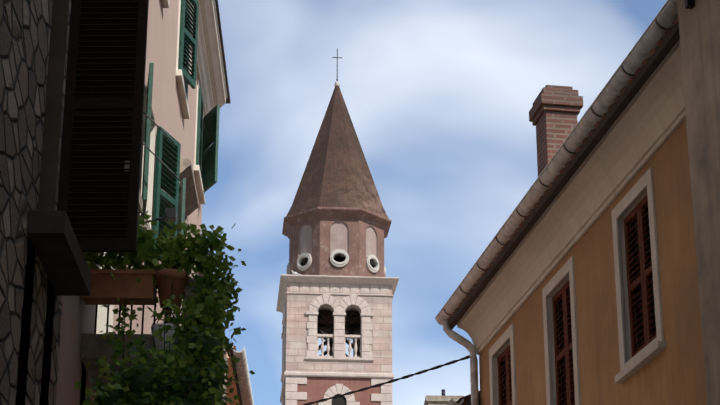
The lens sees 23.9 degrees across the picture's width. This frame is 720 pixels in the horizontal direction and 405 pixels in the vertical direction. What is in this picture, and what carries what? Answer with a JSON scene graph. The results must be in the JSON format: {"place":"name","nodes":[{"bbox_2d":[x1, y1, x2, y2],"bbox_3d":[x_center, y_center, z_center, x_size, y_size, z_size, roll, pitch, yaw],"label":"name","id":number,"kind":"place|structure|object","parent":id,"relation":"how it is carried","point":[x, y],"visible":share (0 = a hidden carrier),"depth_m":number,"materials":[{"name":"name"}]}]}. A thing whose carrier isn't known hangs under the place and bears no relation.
{"place":"outdoors","nodes":[
{"label":"outdoors","id":0,"kind":"place"},
{"bbox_2d":[0,0,148,404],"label":"stone house","id":1,"kind":"structure","parent":0,"point":[72,79],"depth_m":10.93,"materials":[{"name":"black stone"}]},
{"bbox_2d":[56,0,230,404],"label":"pink house","id":2,"kind":"structure","parent":0,"point":[186,94],"depth_m":17.71,"materials":[{"name":"paint"}]},
{"bbox_2d":[82,268,188,351],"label":"planters","id":3,"kind":"object","parent":2,"relation":"on","point":[107,288],"visible":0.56,"depth_m":12.15,"materials":[{"name":"ceramic"}]},
{"bbox_2d":[83,210,246,389],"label":"planter plants","id":4,"kind":"object","parent":3,"relation":"in","point":[203,309],"visible":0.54,"depth_m":12.24,"materials":[{"name":"green plant"}]},
{"bbox_2d":[74,303,254,404],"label":"ivy","id":5,"kind":"object","parent":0,"point":[139,383],"visible":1,"depth_m":10.06,"materials":[{"name":"green plant"}]},
{"bbox_2d":[225,344,253,404],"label":"salmon house","id":6,"kind":"structure","parent":0,"point":[240,369],"depth_m":24.40,"materials":[{"name":"paint"}]},
{"bbox_2d":[201,0,666,404],"label":"sky","id":7,"kind":"structure","parent":0,"point":[439,96],"materials":[{"name":"blue"}]},
{"label":"ground","id":8,"kind":"structure","parent":0,"visible":0},
{"bbox_2d":[280,371,393,404],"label":"tower lower section","id":9,"kind":"object","parent":8,"relation":"on","point":[300,388],"visible":0.9,"depth_m":75.35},
{"bbox_2d":[282,282,391,382],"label":"belfry wall","id":10,"kind":"structure","parent":9,"relation":"on","point":[296,344],"depth_m":76.31,"materials":[{"name":"beige stone"}]},
{"bbox_2d":[289,217,383,276],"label":"tower drum","id":11,"kind":"object","parent":10,"relation":"on","point":[320,240],"visible":0.5,"depth_m":78.29,"materials":[{"name":"brown paint"}]},
{"bbox_2d":[282,49,391,276],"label":"spire","id":12,"kind":"structure","parent":11,"relation":"on","point":[337,181],"depth_m":79.76,"materials":[{"name":"brown stone"}]},
{"bbox_2d":[276,274,398,381],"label":"bell tower dressings","id":13,"kind":"structure","parent":10,"relation":"attached to","point":[336,341],"depth_m":76.80,"materials":[{"name":"white stone"}]},
{"bbox_2d":[424,389,463,404],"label":"distant house","id":14,"kind":"structure","parent":8,"relation":"on","point":[443,399],"depth_m":44.59,"materials":[{"name":"beige paint"}]},
{"bbox_2d":[446,391,479,404],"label":"orange house","id":15,"kind":"structure","parent":8,"relation":"on","point":[465,400],"depth_m":22.16,"materials":[{"name":"paint"}]},
{"bbox_2d":[448,17,706,404],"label":"ochre house","id":16,"kind":"structure","parent":8,"relation":"on","point":[584,290],"depth_m":16.74,"materials":[{"name":"paint"}]},
{"bbox_2d":[303,355,469,404],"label":"street cable","id":17,"kind":"object","parent":16,"relation":"attached to","point":[394,380],"visible":0.92,"depth_m":22.78,"materials":[{"name":"black rubber"}]},
{"bbox_2d":[529,85,582,175],"bbox_3d":[2.644,-0.131,22.524,0.580,2.930,0.630,4,-21,-9],"label":"chimney","id":18,"kind":"object","parent":16,"relation":"on","point":[554,111],"visible":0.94,"depth_m":22.66,"materials":[{"name":"red brick"}]},
{"bbox_2d":[435,0,677,404],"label":"rain gutter","id":19,"kind":"object","parent":16,"relation":"attached to","point":[653,34],"visible":0.71,"depth_m":17.33,"materials":[{"name":"metal"}]},
{"bbox_2d":[677,0,719,404],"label":"cream house","id":20,"kind":"structure","parent":8,"relation":"on","point":[699,26],"depth_m":12.55,"materials":[{"name":"paint"}]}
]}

